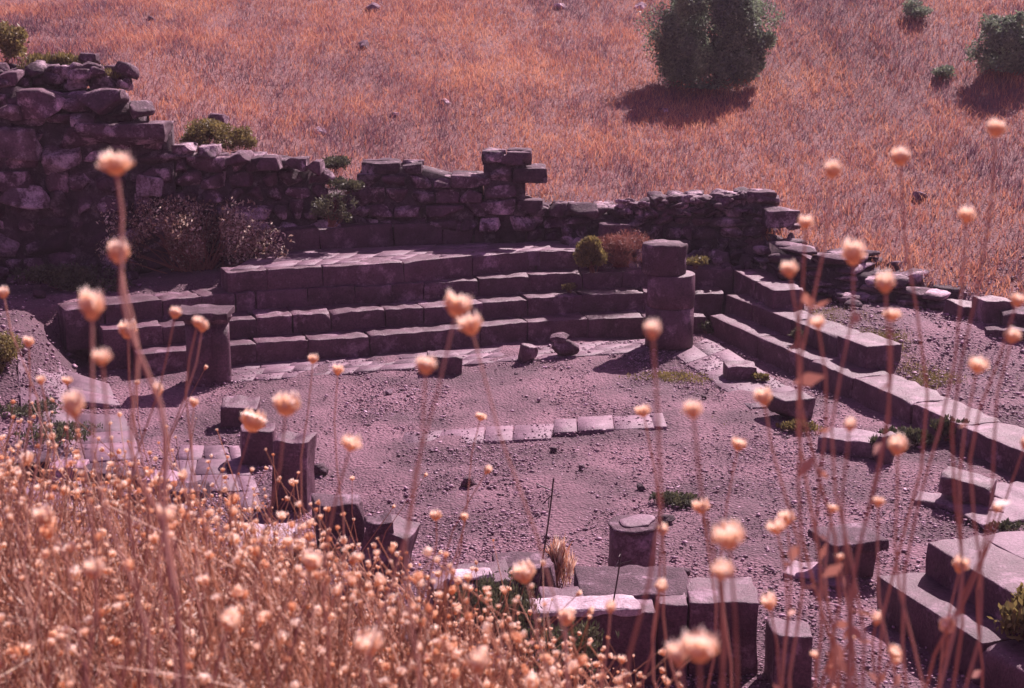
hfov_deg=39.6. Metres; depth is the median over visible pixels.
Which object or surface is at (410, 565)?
dried wildflower
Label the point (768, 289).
stone bench
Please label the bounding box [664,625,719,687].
dried wildflower
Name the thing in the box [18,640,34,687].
dried wildflower
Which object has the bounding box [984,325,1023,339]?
stone block
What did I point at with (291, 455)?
pillar stump
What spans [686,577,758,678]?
wall block
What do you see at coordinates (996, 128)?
dried wildflower
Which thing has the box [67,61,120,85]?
wall grass
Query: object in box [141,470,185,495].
buried stone
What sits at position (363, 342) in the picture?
stone bench
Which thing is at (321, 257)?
platform paving
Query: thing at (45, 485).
dried wildflower
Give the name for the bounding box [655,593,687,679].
wall block
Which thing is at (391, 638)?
dried wildflower
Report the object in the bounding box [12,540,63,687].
dried wildflower
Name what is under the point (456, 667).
dried wildflower
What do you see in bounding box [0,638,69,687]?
dried wildflower
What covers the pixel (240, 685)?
dried wildflower
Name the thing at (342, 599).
dried wildflower
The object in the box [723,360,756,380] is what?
stone block
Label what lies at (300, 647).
dried wildflower
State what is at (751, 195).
wall stone
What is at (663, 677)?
dried wildflower
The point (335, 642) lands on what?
dried wildflower
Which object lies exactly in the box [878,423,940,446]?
weed
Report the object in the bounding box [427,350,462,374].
column fragment
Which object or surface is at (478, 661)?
dried wildflower
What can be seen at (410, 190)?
squared wall
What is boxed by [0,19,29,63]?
wall shrub
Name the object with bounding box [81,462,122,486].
buried stone
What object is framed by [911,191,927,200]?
hill stone
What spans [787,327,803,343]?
weed
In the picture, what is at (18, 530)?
dried wildflower
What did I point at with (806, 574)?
stone slab
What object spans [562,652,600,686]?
dried wildflower
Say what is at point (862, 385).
stone bench
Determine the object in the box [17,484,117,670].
dried wildflower
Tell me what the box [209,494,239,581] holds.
dried wildflower
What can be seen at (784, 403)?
stone block
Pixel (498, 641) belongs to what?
dried wildflower
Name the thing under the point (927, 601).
stone bench
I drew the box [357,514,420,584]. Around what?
stone block
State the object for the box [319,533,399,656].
dried wildflower
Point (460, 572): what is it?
lime slab
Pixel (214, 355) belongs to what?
corner column
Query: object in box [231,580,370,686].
dried wildflower
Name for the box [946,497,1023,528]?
stone slab
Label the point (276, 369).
floor paving
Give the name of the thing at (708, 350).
floor paving
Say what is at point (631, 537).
column drum
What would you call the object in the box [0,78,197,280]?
rubble wall
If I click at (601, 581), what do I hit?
wall slab
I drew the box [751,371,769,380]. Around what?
weed
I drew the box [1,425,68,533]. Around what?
dried wildflower
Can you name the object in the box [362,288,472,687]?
dried wildflower
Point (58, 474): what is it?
buried stone
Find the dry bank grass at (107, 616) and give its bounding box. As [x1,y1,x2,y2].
[1,511,386,687]
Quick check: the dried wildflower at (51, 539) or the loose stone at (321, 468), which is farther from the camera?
the loose stone at (321, 468)
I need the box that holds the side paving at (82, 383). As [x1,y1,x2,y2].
[16,333,193,597]
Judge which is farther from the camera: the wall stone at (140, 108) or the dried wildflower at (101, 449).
the wall stone at (140, 108)
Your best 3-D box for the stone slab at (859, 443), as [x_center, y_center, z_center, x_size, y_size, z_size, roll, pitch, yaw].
[3.332,0.947,13.674,0.694,0.180,0.440,7,15,27]
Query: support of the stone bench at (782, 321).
on the ground at (570, 510)
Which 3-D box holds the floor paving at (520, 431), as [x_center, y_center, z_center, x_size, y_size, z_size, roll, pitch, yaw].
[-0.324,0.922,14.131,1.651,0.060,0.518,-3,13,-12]
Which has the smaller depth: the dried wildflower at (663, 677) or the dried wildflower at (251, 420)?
the dried wildflower at (251, 420)
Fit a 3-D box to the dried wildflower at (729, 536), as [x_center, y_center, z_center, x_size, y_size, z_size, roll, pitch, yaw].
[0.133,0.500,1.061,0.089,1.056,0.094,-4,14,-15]
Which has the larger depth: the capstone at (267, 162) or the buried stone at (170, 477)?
the capstone at (267, 162)
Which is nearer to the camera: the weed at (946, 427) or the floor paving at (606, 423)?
the weed at (946, 427)
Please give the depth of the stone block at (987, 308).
16.93 m
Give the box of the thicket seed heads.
[0,400,679,687]
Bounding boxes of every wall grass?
[16,49,79,69]
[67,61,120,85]
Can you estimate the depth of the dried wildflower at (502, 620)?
2.96 m
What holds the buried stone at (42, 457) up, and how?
on the side paving at (82, 383)
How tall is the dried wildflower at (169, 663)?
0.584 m
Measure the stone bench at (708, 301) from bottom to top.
0.514 m
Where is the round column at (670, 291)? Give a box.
[642,239,694,349]
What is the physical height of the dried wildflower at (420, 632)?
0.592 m
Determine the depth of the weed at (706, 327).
18.51 m
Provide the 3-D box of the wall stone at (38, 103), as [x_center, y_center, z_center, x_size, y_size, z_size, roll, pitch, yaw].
[-6.092,-3.119,18.454,0.617,0.413,0.640,0,13,0]
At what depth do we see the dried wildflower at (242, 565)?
2.79 m
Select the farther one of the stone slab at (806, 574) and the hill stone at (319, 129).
the hill stone at (319, 129)
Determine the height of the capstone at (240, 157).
0.197 m
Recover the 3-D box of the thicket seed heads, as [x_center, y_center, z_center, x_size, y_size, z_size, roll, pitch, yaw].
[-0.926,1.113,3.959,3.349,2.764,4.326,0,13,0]
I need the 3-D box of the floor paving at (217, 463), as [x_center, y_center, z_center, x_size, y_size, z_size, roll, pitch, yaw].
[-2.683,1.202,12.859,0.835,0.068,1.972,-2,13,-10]
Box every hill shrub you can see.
[902,0,933,18]
[931,64,956,78]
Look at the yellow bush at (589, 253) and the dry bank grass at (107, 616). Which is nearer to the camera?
the dry bank grass at (107, 616)
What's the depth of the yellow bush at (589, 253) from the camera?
18.79 m
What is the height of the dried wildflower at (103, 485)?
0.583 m
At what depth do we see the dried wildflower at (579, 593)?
2.68 m
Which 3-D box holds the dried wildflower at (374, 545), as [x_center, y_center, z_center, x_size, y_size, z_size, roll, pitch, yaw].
[-0.134,0.792,2.981,0.195,0.695,0.436,-11,17,-39]
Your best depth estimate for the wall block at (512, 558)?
9.73 m
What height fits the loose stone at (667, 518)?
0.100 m
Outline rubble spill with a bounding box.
[823,289,870,307]
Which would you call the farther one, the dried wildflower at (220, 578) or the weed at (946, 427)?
the weed at (946, 427)
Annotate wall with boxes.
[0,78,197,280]
[173,151,340,263]
[318,186,375,223]
[356,157,488,242]
[527,201,573,240]
[561,187,783,262]
[752,238,960,309]
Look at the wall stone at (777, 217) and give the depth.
19.42 m
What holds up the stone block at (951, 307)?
on the ground at (570, 510)
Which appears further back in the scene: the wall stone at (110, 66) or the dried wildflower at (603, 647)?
the wall stone at (110, 66)
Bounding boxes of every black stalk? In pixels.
[535,478,553,598]
[611,552,631,613]
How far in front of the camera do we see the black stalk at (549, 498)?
7.00 m
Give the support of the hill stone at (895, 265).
on the ground at (570, 510)
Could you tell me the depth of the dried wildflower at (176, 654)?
2.17 m
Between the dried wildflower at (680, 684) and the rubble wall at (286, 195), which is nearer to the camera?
the dried wildflower at (680, 684)
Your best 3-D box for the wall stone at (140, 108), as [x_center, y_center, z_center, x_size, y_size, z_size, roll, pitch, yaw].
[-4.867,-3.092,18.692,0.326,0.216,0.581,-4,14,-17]
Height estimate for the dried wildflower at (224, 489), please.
0.619 m
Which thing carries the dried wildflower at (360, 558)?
on the ground at (570, 510)
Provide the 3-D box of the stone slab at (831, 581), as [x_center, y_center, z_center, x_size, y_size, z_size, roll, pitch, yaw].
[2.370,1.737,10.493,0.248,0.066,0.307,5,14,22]
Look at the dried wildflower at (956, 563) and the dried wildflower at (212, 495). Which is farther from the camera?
the dried wildflower at (212, 495)
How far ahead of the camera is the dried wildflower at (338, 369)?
2.21 m
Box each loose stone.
[314,463,328,474]
[364,512,393,536]
[385,389,392,394]
[461,476,474,486]
[550,446,556,452]
[579,464,584,469]
[637,483,646,490]
[661,514,675,524]
[683,567,690,576]
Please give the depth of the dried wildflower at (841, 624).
1.52 m
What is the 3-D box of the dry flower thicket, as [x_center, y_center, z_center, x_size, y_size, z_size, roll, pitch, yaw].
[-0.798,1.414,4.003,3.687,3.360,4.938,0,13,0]
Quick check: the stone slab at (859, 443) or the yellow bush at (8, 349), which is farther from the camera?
the yellow bush at (8, 349)
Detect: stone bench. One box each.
[57,264,732,351]
[98,286,723,369]
[131,309,705,375]
[221,246,579,306]
[710,314,1023,480]
[725,294,859,355]
[734,269,803,308]
[877,573,1023,687]
[925,535,1023,631]
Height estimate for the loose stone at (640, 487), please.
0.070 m
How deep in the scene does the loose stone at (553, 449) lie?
13.56 m
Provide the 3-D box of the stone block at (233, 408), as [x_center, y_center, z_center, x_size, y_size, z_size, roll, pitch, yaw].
[-2.775,0.698,14.510,0.399,0.298,0.388,0,13,0]
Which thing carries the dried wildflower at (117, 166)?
on the ground at (570, 510)
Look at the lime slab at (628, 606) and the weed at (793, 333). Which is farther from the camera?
the weed at (793, 333)
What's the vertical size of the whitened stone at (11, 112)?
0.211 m
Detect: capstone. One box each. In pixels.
[171,142,197,154]
[197,143,221,157]
[225,150,254,165]
[256,154,283,170]
[285,156,309,171]
[306,159,324,174]
[488,154,522,164]
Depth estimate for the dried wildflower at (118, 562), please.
2.89 m
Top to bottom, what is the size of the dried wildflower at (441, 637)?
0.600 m
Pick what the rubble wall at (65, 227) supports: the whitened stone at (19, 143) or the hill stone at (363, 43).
the whitened stone at (19, 143)
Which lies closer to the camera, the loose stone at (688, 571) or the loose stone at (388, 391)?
the loose stone at (688, 571)
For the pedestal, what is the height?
0.327 m
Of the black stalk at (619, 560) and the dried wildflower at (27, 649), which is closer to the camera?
the dried wildflower at (27, 649)
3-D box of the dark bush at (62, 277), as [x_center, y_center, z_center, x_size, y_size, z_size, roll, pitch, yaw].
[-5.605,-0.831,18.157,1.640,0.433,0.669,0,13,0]
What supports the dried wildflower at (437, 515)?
on the ground at (570, 510)
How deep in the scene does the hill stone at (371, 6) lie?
30.55 m
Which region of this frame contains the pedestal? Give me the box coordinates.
[808,523,888,577]
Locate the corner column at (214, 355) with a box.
[173,304,234,386]
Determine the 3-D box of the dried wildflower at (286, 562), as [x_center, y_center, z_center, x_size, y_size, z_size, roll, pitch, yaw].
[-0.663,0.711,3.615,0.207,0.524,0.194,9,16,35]
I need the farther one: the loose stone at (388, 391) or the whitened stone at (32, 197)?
the whitened stone at (32, 197)
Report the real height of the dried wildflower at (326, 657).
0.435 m
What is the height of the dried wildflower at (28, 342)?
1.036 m
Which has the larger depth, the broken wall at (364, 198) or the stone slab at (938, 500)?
the broken wall at (364, 198)
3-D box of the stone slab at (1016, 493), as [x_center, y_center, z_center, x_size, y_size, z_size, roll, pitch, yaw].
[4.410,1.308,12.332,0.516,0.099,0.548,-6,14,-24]
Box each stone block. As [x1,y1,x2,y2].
[220,395,259,427]
[311,493,364,548]
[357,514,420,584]
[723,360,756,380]
[766,389,815,419]
[871,431,896,464]
[938,466,996,506]
[943,299,971,318]
[971,295,1013,322]
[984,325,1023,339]
[999,306,1023,326]
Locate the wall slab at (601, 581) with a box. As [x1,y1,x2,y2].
[574,565,688,631]
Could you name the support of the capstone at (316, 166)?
on the rubble wall at (286, 195)
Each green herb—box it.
[449,566,542,645]
[501,620,622,684]
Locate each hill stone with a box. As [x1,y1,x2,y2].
[314,126,326,133]
[358,40,368,48]
[365,2,379,11]
[438,98,449,105]
[554,3,565,8]
[635,1,646,9]
[657,108,668,112]
[887,261,902,269]
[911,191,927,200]
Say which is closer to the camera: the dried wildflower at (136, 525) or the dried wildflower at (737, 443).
the dried wildflower at (737, 443)
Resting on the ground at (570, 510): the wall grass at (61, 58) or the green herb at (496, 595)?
the green herb at (496, 595)
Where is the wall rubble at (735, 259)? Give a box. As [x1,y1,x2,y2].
[560,191,800,281]
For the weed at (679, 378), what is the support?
on the ground at (570, 510)
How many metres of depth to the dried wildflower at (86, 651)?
2.24 m
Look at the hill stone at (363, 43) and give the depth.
27.51 m
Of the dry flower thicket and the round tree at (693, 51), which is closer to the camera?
the dry flower thicket
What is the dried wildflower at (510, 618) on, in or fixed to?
on the ground at (570, 510)
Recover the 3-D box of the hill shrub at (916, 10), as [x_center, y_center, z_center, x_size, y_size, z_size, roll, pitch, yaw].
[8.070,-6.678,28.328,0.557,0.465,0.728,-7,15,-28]
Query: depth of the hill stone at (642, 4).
32.51 m
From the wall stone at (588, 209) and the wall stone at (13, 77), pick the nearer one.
the wall stone at (13, 77)
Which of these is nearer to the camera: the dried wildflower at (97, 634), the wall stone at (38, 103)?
the dried wildflower at (97, 634)
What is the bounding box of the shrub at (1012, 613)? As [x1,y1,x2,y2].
[987,582,1023,641]
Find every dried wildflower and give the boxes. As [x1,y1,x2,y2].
[0,286,72,687]
[0,506,52,578]
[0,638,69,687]
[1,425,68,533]
[1,464,46,523]
[4,466,125,681]
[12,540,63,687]
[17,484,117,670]
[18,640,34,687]
[19,581,157,662]
[21,536,164,678]
[31,502,242,687]
[50,364,207,610]
[55,625,172,687]
[60,285,153,687]
[60,648,148,686]
[61,505,173,687]
[62,653,213,687]
[76,452,131,582]
[84,637,257,687]
[91,543,245,676]
[96,149,186,687]
[106,600,192,687]
[118,306,208,687]
[132,521,273,685]
[152,380,268,687]
[178,526,230,637]
[185,499,277,667]
[185,555,267,682]
[192,487,314,641]
[197,529,288,671]
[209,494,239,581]
[210,466,276,600]
[224,559,278,654]
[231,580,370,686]
[232,592,349,677]
[237,624,343,687]
[248,526,471,686]
[254,390,361,687]
[257,504,395,618]
[260,620,387,678]
[278,473,427,646]
[279,601,340,687]
[280,581,404,683]
[291,645,341,687]
[300,353,344,687]
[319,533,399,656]
[326,599,509,674]
[336,576,581,687]
[340,560,594,687]
[350,543,412,622]
[354,626,489,687]
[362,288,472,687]
[363,635,448,687]
[371,543,517,684]
[375,645,468,687]
[380,577,492,678]
[417,412,492,687]
[421,567,511,678]
[429,621,473,678]
[434,616,554,676]
[455,310,568,687]
[468,560,528,680]
[496,629,612,684]
[496,636,583,687]
[498,619,563,687]
[511,558,667,687]
[526,609,592,671]
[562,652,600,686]
[573,675,666,687]
[583,645,605,687]
[598,654,604,680]
[613,669,681,687]
[617,654,664,684]
[624,318,745,687]
[634,403,746,687]
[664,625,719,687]
[753,159,844,687]
[760,508,901,687]
[816,236,902,687]
[819,504,901,687]
[871,145,975,687]
[925,117,1023,687]
[937,436,1023,687]
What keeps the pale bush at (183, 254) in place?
on the ground at (570, 510)
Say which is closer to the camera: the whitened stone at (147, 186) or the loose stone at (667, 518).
the loose stone at (667, 518)
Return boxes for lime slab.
[239,522,297,559]
[448,567,492,584]
[530,594,640,619]
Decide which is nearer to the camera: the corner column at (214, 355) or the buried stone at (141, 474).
the buried stone at (141, 474)
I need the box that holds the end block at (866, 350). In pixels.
[837,332,901,369]
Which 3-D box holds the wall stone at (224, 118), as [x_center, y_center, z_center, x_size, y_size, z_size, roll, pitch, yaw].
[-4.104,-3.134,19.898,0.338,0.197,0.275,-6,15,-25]
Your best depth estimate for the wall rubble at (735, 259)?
19.74 m
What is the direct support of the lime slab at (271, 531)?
on the ground at (570, 510)
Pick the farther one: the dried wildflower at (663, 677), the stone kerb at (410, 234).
the stone kerb at (410, 234)
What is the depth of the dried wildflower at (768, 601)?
1.46 m
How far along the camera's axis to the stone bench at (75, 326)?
18.14 m
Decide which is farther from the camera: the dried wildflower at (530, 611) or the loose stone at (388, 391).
the loose stone at (388, 391)
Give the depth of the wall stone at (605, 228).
19.52 m
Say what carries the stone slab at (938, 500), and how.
on the ground at (570, 510)
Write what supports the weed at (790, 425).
on the ground at (570, 510)
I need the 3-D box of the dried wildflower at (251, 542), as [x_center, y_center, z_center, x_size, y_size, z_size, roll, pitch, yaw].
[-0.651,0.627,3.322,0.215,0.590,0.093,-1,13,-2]
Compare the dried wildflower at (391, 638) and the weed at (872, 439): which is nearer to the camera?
the dried wildflower at (391, 638)
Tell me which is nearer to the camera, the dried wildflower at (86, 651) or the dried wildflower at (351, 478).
the dried wildflower at (86, 651)
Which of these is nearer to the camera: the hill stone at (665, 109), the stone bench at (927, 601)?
the stone bench at (927, 601)
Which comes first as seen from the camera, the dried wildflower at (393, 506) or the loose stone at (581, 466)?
the dried wildflower at (393, 506)
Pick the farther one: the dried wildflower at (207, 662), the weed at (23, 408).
the weed at (23, 408)
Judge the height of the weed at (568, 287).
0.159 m
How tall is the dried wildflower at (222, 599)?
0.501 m
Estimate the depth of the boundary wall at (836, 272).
18.57 m
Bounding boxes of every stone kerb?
[259,222,393,252]
[393,220,532,245]
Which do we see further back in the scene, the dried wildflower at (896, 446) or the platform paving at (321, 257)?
the platform paving at (321, 257)
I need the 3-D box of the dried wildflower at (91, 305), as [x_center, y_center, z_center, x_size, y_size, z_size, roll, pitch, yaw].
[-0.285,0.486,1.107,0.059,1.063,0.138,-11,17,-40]
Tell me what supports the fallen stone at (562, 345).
on the floor paving at (276, 369)
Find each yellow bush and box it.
[0,329,24,373]
[572,234,607,272]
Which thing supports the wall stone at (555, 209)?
on the wall at (548, 227)
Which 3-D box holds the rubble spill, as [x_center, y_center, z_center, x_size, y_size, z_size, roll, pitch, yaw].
[4.306,-1.204,19.484,1.240,0.795,3.465,-4,14,-16]
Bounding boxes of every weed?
[0,396,63,417]
[12,420,102,445]
[542,531,577,588]
[561,282,576,292]
[619,370,710,384]
[648,490,699,507]
[686,255,709,268]
[696,319,713,333]
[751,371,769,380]
[775,418,823,432]
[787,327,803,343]
[868,433,882,446]
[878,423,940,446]
[930,414,969,440]
[988,518,1023,531]
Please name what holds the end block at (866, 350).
on the ground at (570, 510)
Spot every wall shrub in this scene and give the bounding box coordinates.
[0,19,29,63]
[178,117,236,147]
[222,125,257,150]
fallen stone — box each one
[518,343,537,361]
[549,332,578,355]
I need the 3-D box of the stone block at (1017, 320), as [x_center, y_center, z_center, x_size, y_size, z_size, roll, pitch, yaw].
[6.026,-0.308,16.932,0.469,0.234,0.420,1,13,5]
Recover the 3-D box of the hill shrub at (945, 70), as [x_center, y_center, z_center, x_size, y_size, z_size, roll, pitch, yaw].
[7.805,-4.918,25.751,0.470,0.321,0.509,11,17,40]
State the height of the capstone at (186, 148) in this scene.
0.198 m
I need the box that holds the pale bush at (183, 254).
[95,194,292,273]
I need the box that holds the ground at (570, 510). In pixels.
[0,0,1023,687]
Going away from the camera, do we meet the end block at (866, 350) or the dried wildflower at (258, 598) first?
the dried wildflower at (258, 598)
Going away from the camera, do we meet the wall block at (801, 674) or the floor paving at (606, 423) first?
the wall block at (801, 674)
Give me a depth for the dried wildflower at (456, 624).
3.75 m
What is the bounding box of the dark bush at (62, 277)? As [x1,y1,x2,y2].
[8,262,134,292]
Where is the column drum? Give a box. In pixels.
[608,514,656,566]
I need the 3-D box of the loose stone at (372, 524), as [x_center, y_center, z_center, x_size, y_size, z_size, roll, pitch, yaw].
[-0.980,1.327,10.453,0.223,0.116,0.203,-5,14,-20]
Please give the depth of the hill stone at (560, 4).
32.02 m
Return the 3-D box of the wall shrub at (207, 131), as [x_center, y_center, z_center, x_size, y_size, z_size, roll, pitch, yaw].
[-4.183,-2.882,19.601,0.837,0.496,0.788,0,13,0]
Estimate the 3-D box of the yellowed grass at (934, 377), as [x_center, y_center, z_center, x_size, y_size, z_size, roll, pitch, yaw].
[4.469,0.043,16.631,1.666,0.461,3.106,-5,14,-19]
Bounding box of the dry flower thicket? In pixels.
[0,397,690,687]
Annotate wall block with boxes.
[428,558,516,638]
[492,551,555,628]
[536,586,656,687]
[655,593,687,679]
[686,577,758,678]
[764,617,812,687]
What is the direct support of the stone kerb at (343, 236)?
on the ground at (570, 510)
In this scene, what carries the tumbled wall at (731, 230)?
on the ground at (570, 510)
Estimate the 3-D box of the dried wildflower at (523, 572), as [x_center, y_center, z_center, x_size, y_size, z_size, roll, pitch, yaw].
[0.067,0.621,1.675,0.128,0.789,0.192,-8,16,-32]
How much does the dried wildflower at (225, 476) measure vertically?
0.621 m
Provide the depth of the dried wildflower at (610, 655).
3.83 m
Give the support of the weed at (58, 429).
on the side paving at (82, 383)
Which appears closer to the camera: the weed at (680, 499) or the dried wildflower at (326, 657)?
the dried wildflower at (326, 657)
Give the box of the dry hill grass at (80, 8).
[0,0,1023,305]
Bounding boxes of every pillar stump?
[240,423,275,466]
[271,431,316,512]
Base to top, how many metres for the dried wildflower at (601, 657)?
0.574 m
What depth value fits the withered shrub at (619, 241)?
19.18 m
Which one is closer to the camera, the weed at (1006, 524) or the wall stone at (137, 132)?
the weed at (1006, 524)
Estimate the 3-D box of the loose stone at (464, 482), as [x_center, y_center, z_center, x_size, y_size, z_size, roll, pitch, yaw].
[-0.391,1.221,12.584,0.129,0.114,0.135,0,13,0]
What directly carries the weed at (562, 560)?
on the ground at (570, 510)
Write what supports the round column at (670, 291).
on the floor paving at (276, 369)
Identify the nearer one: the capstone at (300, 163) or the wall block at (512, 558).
the wall block at (512, 558)
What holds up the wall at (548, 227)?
on the ground at (570, 510)
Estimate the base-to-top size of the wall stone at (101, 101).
0.348 m
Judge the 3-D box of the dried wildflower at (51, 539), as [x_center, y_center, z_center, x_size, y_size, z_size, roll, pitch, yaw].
[-0.884,0.538,2.630,0.423,0.674,0.189,0,13,0]
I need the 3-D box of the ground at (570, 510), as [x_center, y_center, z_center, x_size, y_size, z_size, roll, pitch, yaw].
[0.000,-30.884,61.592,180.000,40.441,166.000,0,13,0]
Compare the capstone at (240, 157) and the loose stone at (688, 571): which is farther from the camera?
the capstone at (240, 157)
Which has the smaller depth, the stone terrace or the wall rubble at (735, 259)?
the stone terrace
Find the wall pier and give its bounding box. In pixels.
[476,147,546,242]
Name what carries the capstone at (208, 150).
on the rubble wall at (286, 195)
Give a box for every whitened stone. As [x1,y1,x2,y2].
[0,104,22,120]
[0,126,42,160]
[0,184,49,209]
[41,145,81,174]
[70,113,95,126]
[136,174,164,196]
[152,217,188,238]
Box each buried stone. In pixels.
[8,453,53,475]
[49,457,89,480]
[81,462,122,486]
[114,466,151,490]
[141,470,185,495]
[170,479,209,505]
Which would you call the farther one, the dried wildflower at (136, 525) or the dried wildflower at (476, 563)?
the dried wildflower at (476, 563)
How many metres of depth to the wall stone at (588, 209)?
19.75 m
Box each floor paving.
[166,445,262,510]
[231,339,651,383]
[402,424,553,443]
[553,413,666,436]
[674,338,794,408]
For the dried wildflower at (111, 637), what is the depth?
2.37 m
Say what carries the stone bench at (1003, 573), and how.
on the ground at (570, 510)
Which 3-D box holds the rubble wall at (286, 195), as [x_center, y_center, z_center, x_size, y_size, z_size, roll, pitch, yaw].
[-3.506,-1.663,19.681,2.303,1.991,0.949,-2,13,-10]
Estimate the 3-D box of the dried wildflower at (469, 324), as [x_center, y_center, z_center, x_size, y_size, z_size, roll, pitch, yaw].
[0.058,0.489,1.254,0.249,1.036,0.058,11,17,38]
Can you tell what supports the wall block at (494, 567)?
on the ground at (570, 510)
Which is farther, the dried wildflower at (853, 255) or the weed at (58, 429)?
the weed at (58, 429)
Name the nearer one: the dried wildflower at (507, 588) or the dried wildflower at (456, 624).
the dried wildflower at (456, 624)
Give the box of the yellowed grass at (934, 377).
[804,306,996,388]
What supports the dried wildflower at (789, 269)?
on the ground at (570, 510)
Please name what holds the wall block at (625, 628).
on the ground at (570, 510)
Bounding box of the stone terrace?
[982,531,1023,558]
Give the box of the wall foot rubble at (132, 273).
[0,259,139,284]
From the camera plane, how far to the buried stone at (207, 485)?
11.80 m
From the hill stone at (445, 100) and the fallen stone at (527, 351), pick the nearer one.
the fallen stone at (527, 351)
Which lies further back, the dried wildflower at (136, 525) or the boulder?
the boulder
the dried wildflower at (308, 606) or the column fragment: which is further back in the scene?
the column fragment
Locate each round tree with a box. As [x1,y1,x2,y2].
[634,0,785,89]
[964,10,1023,75]
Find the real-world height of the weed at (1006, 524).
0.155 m
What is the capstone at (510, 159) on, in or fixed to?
on the wall pier
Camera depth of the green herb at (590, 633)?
8.13 m
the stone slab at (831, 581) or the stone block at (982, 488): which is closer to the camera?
the stone slab at (831, 581)
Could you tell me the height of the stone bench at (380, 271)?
0.600 m
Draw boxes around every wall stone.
[0,70,24,85]
[16,88,65,119]
[33,74,54,87]
[74,120,175,144]
[76,88,129,114]
[104,65,114,71]
[129,100,154,118]
[208,113,228,123]
[548,202,562,217]
[567,202,598,217]
[598,222,632,240]
[747,189,776,203]
[761,206,799,228]
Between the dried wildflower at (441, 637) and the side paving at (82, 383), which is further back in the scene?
the side paving at (82, 383)
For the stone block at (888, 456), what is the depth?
13.22 m
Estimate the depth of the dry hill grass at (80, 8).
24.66 m
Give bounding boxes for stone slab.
[783,560,823,580]
[814,567,851,590]
[817,427,881,457]
[914,491,1003,512]
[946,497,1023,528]
[994,481,1023,503]
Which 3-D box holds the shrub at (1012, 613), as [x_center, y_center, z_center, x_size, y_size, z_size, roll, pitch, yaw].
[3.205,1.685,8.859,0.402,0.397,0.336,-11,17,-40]
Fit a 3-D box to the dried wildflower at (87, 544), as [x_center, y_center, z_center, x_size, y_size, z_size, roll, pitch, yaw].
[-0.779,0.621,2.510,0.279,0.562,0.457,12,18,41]
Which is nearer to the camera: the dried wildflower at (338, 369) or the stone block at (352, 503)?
the dried wildflower at (338, 369)
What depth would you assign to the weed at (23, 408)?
14.12 m
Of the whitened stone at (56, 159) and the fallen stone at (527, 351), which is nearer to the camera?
the fallen stone at (527, 351)
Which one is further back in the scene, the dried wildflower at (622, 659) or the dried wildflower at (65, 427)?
the dried wildflower at (65, 427)
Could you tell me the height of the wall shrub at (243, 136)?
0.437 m
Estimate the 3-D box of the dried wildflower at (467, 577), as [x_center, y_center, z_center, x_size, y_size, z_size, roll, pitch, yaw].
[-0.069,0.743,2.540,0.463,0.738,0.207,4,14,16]
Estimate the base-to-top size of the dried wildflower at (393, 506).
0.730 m
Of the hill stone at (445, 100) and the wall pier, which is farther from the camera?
the hill stone at (445, 100)
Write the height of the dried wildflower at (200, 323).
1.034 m
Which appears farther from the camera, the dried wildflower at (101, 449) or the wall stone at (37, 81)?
the wall stone at (37, 81)
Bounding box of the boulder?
[78,52,100,64]
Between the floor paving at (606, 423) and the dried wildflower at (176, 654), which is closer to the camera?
the dried wildflower at (176, 654)
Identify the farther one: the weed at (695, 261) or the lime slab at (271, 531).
the weed at (695, 261)
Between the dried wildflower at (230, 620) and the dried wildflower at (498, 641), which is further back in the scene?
the dried wildflower at (498, 641)
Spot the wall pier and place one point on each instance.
(506, 203)
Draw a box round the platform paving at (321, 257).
[230,241,575,270]
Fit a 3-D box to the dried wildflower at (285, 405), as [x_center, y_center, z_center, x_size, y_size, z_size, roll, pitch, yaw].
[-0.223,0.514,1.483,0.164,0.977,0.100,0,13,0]
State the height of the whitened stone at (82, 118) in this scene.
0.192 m
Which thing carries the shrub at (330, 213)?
on the rubble wall at (286, 195)
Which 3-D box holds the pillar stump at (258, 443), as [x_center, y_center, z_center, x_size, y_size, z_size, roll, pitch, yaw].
[-2.368,0.938,13.259,0.333,0.373,0.302,-2,13,-8]
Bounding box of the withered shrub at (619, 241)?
[597,229,653,267]
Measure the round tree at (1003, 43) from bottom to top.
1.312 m

